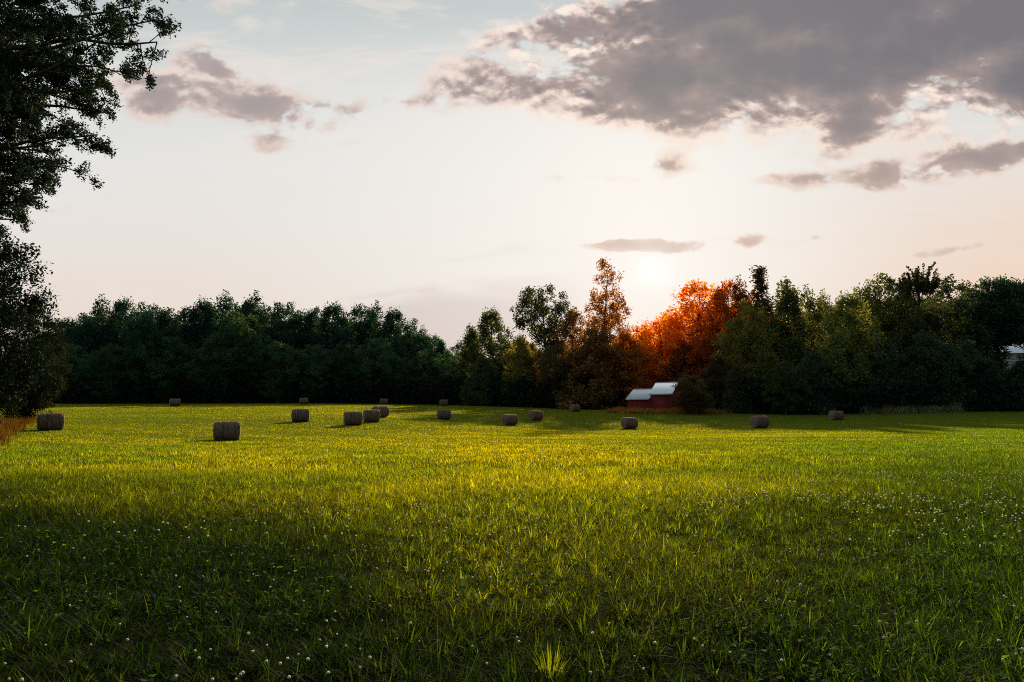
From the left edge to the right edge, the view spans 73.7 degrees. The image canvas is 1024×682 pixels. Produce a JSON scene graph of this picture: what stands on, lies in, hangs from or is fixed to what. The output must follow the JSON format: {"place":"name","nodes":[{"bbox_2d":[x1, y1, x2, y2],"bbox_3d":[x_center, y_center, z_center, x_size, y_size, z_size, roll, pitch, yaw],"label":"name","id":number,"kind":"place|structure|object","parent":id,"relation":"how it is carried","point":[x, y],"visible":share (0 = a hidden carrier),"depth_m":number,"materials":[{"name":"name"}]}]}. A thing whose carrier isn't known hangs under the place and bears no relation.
{"place":"outdoors","nodes":[
{"label":"outdoors","id":0,"kind":"place"},
{"bbox_2d":[0,400,1023,681],"bbox_3d":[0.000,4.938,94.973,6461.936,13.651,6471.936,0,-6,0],"label":"ground","id":1,"kind":"structure","parent":0,"point":[576,422],"depth_m":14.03,"materials":[{"name":"green plant"}]},
{"bbox_2d":[0,263,34,396],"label":"broadleaf tree","id":2,"kind":"object","parent":1,"relation":"on","point":[23,335],"visible":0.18,"depth_m":58.21,"materials":[{"name":"green plant"}]},
{"bbox_2d":[0,410,46,445],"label":"dry brush","id":3,"kind":"object","parent":1,"relation":"on","point":[10,424],"visible":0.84,"depth_m":48.65,"materials":[{"name":"brown plant"}]},
{"bbox_2d":[0,233,70,425],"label":"broadleaf tree","id":4,"kind":"object","parent":1,"relation":"on","point":[32,362],"visible":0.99,"depth_m":46.97,"materials":[{"name":"green plant"}]},
{"bbox_2d":[0,305,74,419],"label":"broadleaf tree","id":5,"kind":"object","parent":1,"relation":"on","point":[44,402],"visible":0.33,"depth_m":62.22,"materials":[{"name":"green plant"}]},
{"bbox_2d":[37,412,64,429],"bbox_3d":[-34.884,6.091,51.662,1.835,1.488,1.582,3,-8,-38],"label":"hay bale","id":6,"kind":"object","parent":1,"relation":"on","point":[51,421],"visible":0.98,"depth_m":51.21,"materials":[{"name":"plant"}]},
{"bbox_2d":[40,317,83,399],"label":"broadleaf tree","id":7,"kind":"object","parent":1,"relation":"on","point":[65,324],"visible":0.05,"depth_m":188.22,"materials":[{"name":"green plant"}]},
{"bbox_2d":[46,343,101,402],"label":"broadleaf tree","id":8,"kind":"object","parent":1,"relation":"on","point":[72,360],"visible":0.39,"depth_m":169.99,"materials":[{"name":"green plant"}]},
{"bbox_2d":[54,312,106,402],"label":"broadleaf tree","id":9,"kind":"object","parent":1,"relation":"on","point":[76,339],"visible":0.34,"depth_m":181.08,"materials":[{"name":"green plant"}]},
{"bbox_2d":[0,0,181,254],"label":"tree","id":10,"kind":"object","parent":1,"relation":"on","point":[31,55],"visible":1,"depth_m":13.80,"materials":[{"name":"green plant"}]},
{"bbox_2d":[65,294,123,400],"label":"broadleaf tree","id":11,"kind":"object","parent":1,"relation":"on","point":[97,311],"visible":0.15,"depth_m":190.24,"materials":[{"name":"green plant"}]},
{"bbox_2d":[78,313,117,353],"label":"broadleaf tree","id":12,"kind":"object","parent":1,"relation":"on","point":[102,326],"visible":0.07,"depth_m":188.24,"materials":[{"name":"green plant"}]},
{"bbox_2d":[72,343,144,403],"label":"broadleaf tree","id":13,"kind":"object","parent":1,"relation":"on","point":[109,367],"visible":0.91,"depth_m":165.12,"materials":[{"name":"green plant"}]},
{"bbox_2d":[97,296,137,402],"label":"broadleaf tree","id":14,"kind":"object","parent":1,"relation":"on","point":[120,309],"visible":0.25,"depth_m":185.22,"materials":[{"name":"green plant"}]},
{"bbox_2d":[114,301,169,393],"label":"broadleaf tree","id":15,"kind":"object","parent":1,"relation":"on","point":[132,340],"visible":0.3,"depth_m":173.42,"materials":[{"name":"green plant"}]},
{"bbox_2d":[126,354,166,402],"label":"broadleaf tree","id":16,"kind":"object","parent":1,"relation":"on","point":[144,373],"visible":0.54,"depth_m":167.21,"materials":[{"name":"green plant"}]},
{"bbox_2d":[122,303,189,402],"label":"broadleaf tree","id":17,"kind":"object","parent":1,"relation":"on","point":[164,314],"visible":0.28,"depth_m":176.66,"materials":[{"name":"green plant"}]},
{"bbox_2d":[132,336,207,398],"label":"broadleaf tree","id":18,"kind":"object","parent":1,"relation":"on","point":[168,344],"visible":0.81,"depth_m":169.44,"materials":[{"name":"green plant"}]},
{"bbox_2d":[169,398,180,405],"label":"hay bale","id":19,"kind":"object","parent":1,"relation":"on","point":[174,402],"visible":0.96,"depth_m":117.04,"materials":[{"name":"plant"}]},
{"bbox_2d":[163,305,208,398],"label":"broadleaf tree","id":20,"kind":"object","parent":1,"relation":"on","point":[182,314],"visible":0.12,"depth_m":182.79,"materials":[{"name":"green plant"}]},
{"bbox_2d":[177,295,222,401],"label":"broadleaf tree","id":21,"kind":"object","parent":1,"relation":"on","point":[207,307],"visible":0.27,"depth_m":183.40,"materials":[{"name":"green plant"}]},
{"bbox_2d":[185,289,234,365],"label":"broadleaf tree","id":22,"kind":"object","parent":1,"relation":"on","point":[226,307],"visible":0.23,"depth_m":184.81,"materials":[{"name":"green plant"}]},
{"bbox_2d":[181,336,249,402],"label":"broadleaf tree","id":23,"kind":"object","parent":1,"relation":"on","point":[209,348],"visible":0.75,"depth_m":166.97,"materials":[{"name":"green plant"}]},
{"bbox_2d":[213,420,240,440],"bbox_3d":[-19.466,6.111,46.611,1.815,1.475,1.577,2,-5,-25],"label":"hay bale","id":24,"kind":"object","parent":1,"relation":"on","point":[226,430],"visible":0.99,"depth_m":46.13,"materials":[{"name":"plant"}]},
{"bbox_2d":[214,301,271,401],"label":"broadleaf tree","id":25,"kind":"object","parent":1,"relation":"on","point":[237,308],"visible":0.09,"depth_m":182.87,"materials":[{"name":"green plant"}]},
{"bbox_2d":[202,309,287,400],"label":"broadleaf tree","id":26,"kind":"object","parent":1,"relation":"on","point":[256,342],"visible":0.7,"depth_m":167.84,"materials":[{"name":"green plant"}]},
{"bbox_2d":[211,290,282,401],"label":"broadleaf tree","id":27,"kind":"object","parent":1,"relation":"on","point":[255,306],"visible":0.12,"depth_m":185.23,"materials":[{"name":"green plant"}]},
{"bbox_2d":[245,301,298,399],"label":"broadleaf tree","id":28,"kind":"object","parent":1,"relation":"on","point":[279,307],"visible":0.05,"depth_m":190.68,"materials":[{"name":"green plant"}]},
{"bbox_2d":[245,339,308,402],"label":"broadleaf tree","id":29,"kind":"object","parent":1,"relation":"on","point":[284,352],"visible":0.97,"depth_m":165.12,"materials":[{"name":"green plant"}]},
{"bbox_2d":[267,301,319,399],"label":"broadleaf tree","id":30,"kind":"object","parent":1,"relation":"on","point":[294,320],"visible":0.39,"depth_m":183.67,"materials":[{"name":"green plant"}]},
{"bbox_2d":[291,408,309,421],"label":"hay bale","id":31,"kind":"object","parent":1,"relation":"on","point":[300,415],"visible":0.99,"depth_m":68.11,"materials":[{"name":"plant"}]},
{"bbox_2d":[286,306,330,401],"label":"broadleaf tree","id":32,"kind":"object","parent":1,"relation":"on","point":[313,318],"visible":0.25,"depth_m":187.67,"materials":[{"name":"green plant"}]},
{"bbox_2d":[287,343,336,402],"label":"broadleaf tree","id":33,"kind":"object","parent":1,"relation":"on","point":[308,352],"visible":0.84,"depth_m":167.29,"materials":[{"name":"green plant"}]},
{"bbox_2d":[305,300,359,397],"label":"broadleaf tree","id":34,"kind":"object","parent":1,"relation":"on","point":[327,340],"visible":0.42,"depth_m":180.11,"materials":[{"name":"green plant"}]},
{"bbox_2d":[315,342,372,402],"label":"broadleaf tree","id":35,"kind":"object","parent":1,"relation":"on","point":[340,366],"visible":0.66,"depth_m":169.18,"materials":[{"name":"green plant"}]},
{"bbox_2d":[343,411,363,424],"bbox_3d":[-15.035,7.298,64.608,1.835,1.488,1.582,2,-7,-22],"label":"hay bale","id":36,"kind":"object","parent":1,"relation":"on","point":[353,417],"visible":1,"depth_m":64.11,"materials":[{"name":"plant"}]},
{"bbox_2d":[331,303,392,379],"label":"broadleaf tree","id":37,"kind":"object","parent":1,"relation":"on","point":[357,313],"visible":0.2,"depth_m":186.27,"materials":[{"name":"green plant"}]},
{"bbox_2d":[342,300,398,401],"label":"broadleaf tree","id":38,"kind":"object","parent":1,"relation":"on","point":[372,316],"visible":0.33,"depth_m":183.72,"materials":[{"name":"green plant"}]},
{"bbox_2d":[363,409,379,421],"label":"hay bale","id":39,"kind":"object","parent":1,"relation":"on","point":[371,415],"visible":0.99,"depth_m":70.08,"materials":[{"name":"plant"}]},
{"bbox_2d":[350,337,398,402],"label":"broadleaf tree","id":40,"kind":"object","parent":1,"relation":"on","point":[386,355],"visible":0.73,"depth_m":168.24,"materials":[{"name":"green plant"}]},
{"bbox_2d":[371,405,389,416],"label":"hay bale","id":41,"kind":"object","parent":1,"relation":"on","point":[384,411],"visible":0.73,"depth_m":78.19,"materials":[{"name":"plant"}]},
{"bbox_2d":[370,306,414,399],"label":"broadleaf tree","id":42,"kind":"object","parent":1,"relation":"on","point":[396,316],"visible":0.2,"depth_m":186.82,"materials":[{"name":"green plant"}]},
{"bbox_2d":[375,355,417,401],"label":"broadleaf tree","id":43,"kind":"object","parent":1,"relation":"on","point":[400,365],"visible":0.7,"depth_m":165.78,"materials":[{"name":"green plant"}]},
{"bbox_2d":[388,318,434,401],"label":"broadleaf tree","id":44,"kind":"object","parent":1,"relation":"on","point":[402,351],"visible":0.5,"depth_m":180.47,"materials":[{"name":"green plant"}]},
{"bbox_2d":[405,325,436,402],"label":"broadleaf tree","id":45,"kind":"object","parent":1,"relation":"on","point":[425,333],"visible":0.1,"depth_m":186.07,"materials":[{"name":"green plant"}]},
{"bbox_2d":[405,348,446,403],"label":"broadleaf tree","id":46,"kind":"object","parent":1,"relation":"on","point":[419,363],"visible":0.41,"depth_m":170.59,"materials":[{"name":"green plant"}]},
{"bbox_2d":[429,336,450,399],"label":"broadleaf tree","id":47,"kind":"object","parent":1,"relation":"on","point":[440,348],"visible":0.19,"depth_m":179.81,"materials":[{"name":"green plant"}]},
{"bbox_2d":[436,409,450,419],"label":"hay bale","id":48,"kind":"object","parent":1,"relation":"on","point":[443,414],"visible":0.99,"depth_m":85.02,"materials":[{"name":"plant"}]},
{"bbox_2d":[428,346,468,404],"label":"broadleaf tree","id":49,"kind":"object","parent":1,"relation":"on","point":[448,357],"visible":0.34,"depth_m":167.43,"materials":[{"name":"green plant"}]},
{"bbox_2d":[449,341,470,375],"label":"broadleaf tree","id":50,"kind":"object","parent":1,"relation":"on","point":[457,346],"visible":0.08,"depth_m":195.39,"materials":[{"name":"green plant"}]},
{"bbox_2d":[453,323,486,393],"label":"broadleaf tree","id":51,"kind":"object","parent":1,"relation":"on","point":[470,333],"visible":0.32,"depth_m":162.23,"materials":[{"name":"green plant"}]},
{"bbox_2d":[459,353,499,405],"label":"broadleaf tree","id":52,"kind":"object","parent":1,"relation":"on","point":[487,374],"visible":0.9,"depth_m":147.85,"materials":[{"name":"green plant"}]},
{"bbox_2d":[462,305,515,382],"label":"broadleaf tree","id":53,"kind":"object","parent":1,"relation":"on","point":[491,321],"visible":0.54,"depth_m":158.97,"materials":[{"name":"green plant"}]},
{"bbox_2d":[502,414,517,424],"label":"hay bale","id":54,"kind":"object","parent":1,"relation":"on","point":[509,419],"visible":0.98,"depth_m":82.99,"materials":[{"name":"plant"}]},
{"bbox_2d":[0,470,1023,681],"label":"clover","id":55,"kind":"object","parent":1,"relation":"on","point":[830,643],"depth_m":6.43,"materials":[{"name":"green plant"}]},
{"bbox_2d":[498,331,539,406],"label":"broadleaf tree","id":56,"kind":"object","parent":1,"relation":"on","point":[521,350],"visible":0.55,"depth_m":147.88,"materials":[{"name":"green plant"}]},
{"bbox_2d":[517,340,539,380],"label":"broadleaf tree","id":57,"kind":"object","parent":1,"relation":"on","point":[532,347],"visible":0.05,"depth_m":155.80,"materials":[{"name":"green plant"}]},
{"bbox_2d":[528,410,543,419],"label":"hay bale","id":58,"kind":"object","parent":1,"relation":"on","point":[535,414],"visible":0.98,"depth_m":91.00,"materials":[{"name":"plant"}]},
{"bbox_2d":[509,283,578,358],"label":"broadleaf tree","id":59,"kind":"object","parent":1,"relation":"on","point":[542,334],"visible":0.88,"depth_m":149.66,"materials":[{"name":"green plant"}]},
{"bbox_2d":[529,640,573,680],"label":"grass tuft","id":60,"kind":"object","parent":1,"relation":"on","point":[542,666],"visible":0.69,"depth_m":4.14,"materials":[{"name":"green plant"}]},
{"bbox_2d":[534,343,570,403],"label":"broadleaf tree","id":61,"kind":"object","parent":1,"relation":"on","point":[543,361],"visible":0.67,"depth_m":139.53,"materials":[{"name":"green plant"}]},
{"bbox_2d":[532,306,594,374],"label":"broadleaf tree","id":62,"kind":"object","parent":1,"relation":"on","point":[571,323],"visible":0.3,"depth_m":148.20,"materials":[{"name":"green plant"}]},
{"bbox_2d":[569,404,580,411],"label":"hay bale","id":63,"kind":"object","parent":1,"relation":"on","point":[574,407],"visible":0.99,"depth_m":117.98,"materials":[{"name":"plant"}]},
{"bbox_2d":[548,325,638,409],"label":"broadleaf tree","id":64,"kind":"object","parent":1,"relation":"on","point":[584,357],"visible":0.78,"depth_m":135.17,"materials":[{"name":"green plant"}]},
{"bbox_2d":[569,257,638,381],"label":"broadleaf tree","id":65,"kind":"object","parent":1,"relation":"on","point":[605,323],"visible":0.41,"depth_m":145.56,"materials":[{"name":"orange plant"}]},
{"bbox_2d":[602,329,652,408],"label":"broadleaf tree","id":66,"kind":"object","parent":1,"relation":"on","point":[638,355],"visible":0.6,"depth_m":136.86,"materials":[{"name":"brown plant"}]},
{"bbox_2d":[621,417,638,428],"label":"hay bale","id":67,"kind":"object","parent":1,"relation":"on","point":[629,423],"visible":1,"depth_m":79.01,"materials":[{"name":"plant"}]},
{"bbox_2d":[630,322,675,385],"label":"broadleaf tree","id":68,"kind":"object","parent":1,"relation":"on","point":[636,330],"visible":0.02,"depth_m":152.86,"materials":[{"name":"orange plant"}]},
{"bbox_2d":[626,382,683,410],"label":"barn","id":69,"kind":"structure","parent":1,"relation":"on","point":[659,395],"depth_m":117.97,"materials":[{"name":"red wood"}]},
{"bbox_2d":[656,398,666,410],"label":"door","id":70,"kind":"structure","parent":69,"relation":"in","point":[661,402],"depth_m":116.51,"materials":[{"name":"red wood"}]},
{"bbox_2d":[637,312,692,387],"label":"broadleaf tree","id":71,"kind":"object","parent":1,"relation":"on","point":[655,347],"visible":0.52,"depth_m":142.71,"materials":[{"name":"orange plant"}]},
{"bbox_2d":[655,338,707,382],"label":"broadleaf tree","id":72,"kind":"object","parent":1,"relation":"on","point":[685,348],"visible":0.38,"depth_m":139.32,"materials":[{"name":"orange plant"}]},
{"bbox_2d":[670,374,715,413],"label":"bush","id":73,"kind":"object","parent":1,"relation":"on","point":[699,398],"visible":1,"depth_m":108.16,"materials":[{"name":"green plant"}]},
{"bbox_2d":[656,278,742,374],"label":"broadleaf tree","id":74,"kind":"object","parent":1,"relation":"on","point":[677,319],"visible":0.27,"depth_m":146.61,"materials":[{"name":"orange plant"}]},
{"bbox_2d":[691,353,729,409],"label":"broadleaf tree","id":75,"kind":"object","parent":1,"relation":"on","point":[714,371],"visible":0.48,"depth_m":117.18,"materials":[{"name":"green plant"}]},
{"bbox_2d":[685,278,751,378],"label":"broadleaf tree","id":76,"kind":"object","parent":1,"relation":"on","point":[720,297],"visible":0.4,"depth_m":137.06,"materials":[{"name":"orange plant"}]},
{"bbox_2d":[703,274,766,371],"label":"broadleaf tree","id":77,"kind":"object","parent":1,"relation":"on","point":[741,295],"visible":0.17,"depth_m":133.23,"materials":[{"name":"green plant"}]},
{"bbox_2d":[711,298,780,380],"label":"broadleaf tree","id":78,"kind":"object","parent":1,"relation":"on","point":[761,350],"visible":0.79,"depth_m":116.03,"materials":[{"name":"green plant"}]},
{"bbox_2d":[748,416,769,427],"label":"hay bale","id":79,"kind":"object","parent":1,"relation":"on","point":[759,421],"visible":0.99,"depth_m":73.02,"materials":[{"name":"plant"}]},
{"bbox_2d":[744,265,792,402],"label":"conifer tree","id":80,"kind":"object","parent":1,"relation":"on","point":[758,275],"visible":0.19,"depth_m":127.24,"materials":[{"name":"green plant"}]},
{"bbox_2d":[760,360,811,414],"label":"bush","id":81,"kind":"object","parent":1,"relation":"on","point":[789,395],"visible":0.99,"depth_m":105.36,"materials":[{"name":"green plant"}]},
{"bbox_2d":[757,276,821,403],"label":"broadleaf tree","id":82,"kind":"object","parent":1,"relation":"on","point":[790,297],"visible":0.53,"depth_m":121.55,"materials":[{"name":"green plant"}]},
{"bbox_2d":[781,348,842,414],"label":"broadleaf tree","id":83,"kind":"object","parent":1,"relation":"on","point":[810,363],"visible":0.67,"depth_m":106.60,"materials":[{"name":"green plant"}]},
{"bbox_2d":[787,284,841,374],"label":"broadleaf tree","id":84,"kind":"object","parent":1,"relation":"on","point":[810,306],"visible":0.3,"depth_m":123.88,"materials":[{"name":"green plant"}]},
{"bbox_2d":[807,288,854,384],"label":"broadleaf tree","id":85,"kind":"object","parent":1,"relation":"on","point":[827,302],"visible":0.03,"depth_m":127.80,"materials":[{"name":"green plant"}]},
{"bbox_2d":[828,410,843,419],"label":"hay bale","id":86,"kind":"object","parent":1,"relation":"on","point":[835,415],"visible":0.98,"depth_m":91.00,"materials":[{"name":"plant"}]},
{"bbox_2d":[813,289,889,388],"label":"broadleaf tree","id":87,"kind":"object","parent":1,"relation":"on","point":[835,345],"visible":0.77,"depth_m":108.78,"materials":[{"name":"green plant"}]},
{"bbox_2d":[681,371,1023,414],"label":"undergrowth","id":88,"kind":"object","parent":1,"relation":"on","point":[854,399],"visible":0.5,"depth_m":103.89,"materials":[{"name":"green plant"}]},
{"bbox_2d":[844,272,931,376],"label":"broadleaf tree","id":89,"kind":"object","parent":1,"relation":"on","point":[867,294],"visible":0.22,"depth_m":118.51,"materials":[{"name":"green plant"}]},
{"bbox_2d":[857,339,930,412],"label":"broadleaf tree","id":90,"kind":"object","parent":1,"relation":"on","point":[893,364],"visible":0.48,"depth_m":106.71,"materials":[{"name":"green plant"}]},
{"bbox_2d":[862,273,941,361],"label":"broadleaf tree","id":91,"kind":"object","parent":1,"relation":"on","point":[911,304],"visible":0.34,"depth_m":114.85,"materials":[{"name":"green plant"}]},
{"bbox_2d":[857,401,967,413],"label":"dry grass","id":92,"kind":"structure","parent":1,"relation":"on","point":[934,409],"depth_m":102.03,"materials":[{"name":"brown plant"}]},
{"bbox_2d":[882,261,963,374],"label":"tree","id":93,"kind":"object","parent":1,"relation":"on","point":[918,283],"visible":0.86,"depth_m":113.74,"materials":[{"name":"green plant"}]},
{"bbox_2d":[891,330,981,408],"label":"broadleaf tree","id":94,"kind":"object","parent":1,"relation":"on","point":[926,346],"visible":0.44,"depth_m":105.57,"materials":[{"name":"green plant"}]},
{"bbox_2d":[904,276,998,380],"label":"broadleaf tree","id":95,"kind":"object","parent":1,"relation":"on","point":[946,289],"visible":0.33,"depth_m":114.82,"materials":[{"name":"green plant"}]},
{"bbox_2d":[917,340,985,411],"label":"broadleaf tree","id":96,"kind":"object","parent":1,"relation":"on","point":[951,353],"visible":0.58,"depth_m":103.97,"materials":[{"name":"green plant"}]},
{"bbox_2d":[945,289,1011,372],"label":"broadleaf tree","id":97,"kind":"object","parent":1,"relation":"on","point":[1002,364],"visible":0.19,"depth_m":115.19,"materials":[{"name":"green plant"}]},
{"bbox_2d":[954,337,1011,410],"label":"broadleaf tree","id":98,"kind":"object","parent":1,"relation":"on","point":[978,360],"visible":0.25,"depth_m":105.94,"materials":[{"name":"green plant"}]},
{"bbox_2d":[944,274,1023,359],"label":"broadleaf tree","id":99,"kind":"object","parent":1,"relation":"on","point":[993,286],"visible":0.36,"depth_m":114.60,"materials":[{"name":"green plant"}]},
{"bbox_2d":[970,278,1023,349],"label":"broadleaf tree","id":100,"kind":"object","parent":1,"relation":"on","point":[1014,307],"visible":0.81,"depth_m":112.29,"materials":[{"name":"green plant"}]},
{"bbox_2d":[989,351,1023,410],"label":"broadleaf tree","id":101,"kind":"object","parent":1,"relation":"on","point":[1017,370],"visible":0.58,"depth_m":102.92,"materials":[{"name":"green plant"}]},
{"bbox_2d":[994,345,1023,374],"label":"farm building","id":102,"kind":"structure","parent":1,"relation":"on","point":[1016,350],"depth_m":128.96,"materials":[{"name":"white paint"}]},
{"bbox_2d":[0,0,1023,369],"label":"sky","id":103,"kind":"structure","parent":0,"point":[439,161],"materials":[{"name":"white"}]},
{"bbox_2d":[603,406,733,413],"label":"dry grass","id":104,"kind":"structure","parent":0,"point":[669,410],"depth_m":110.29,"materials":[{"name":"brown plant"}]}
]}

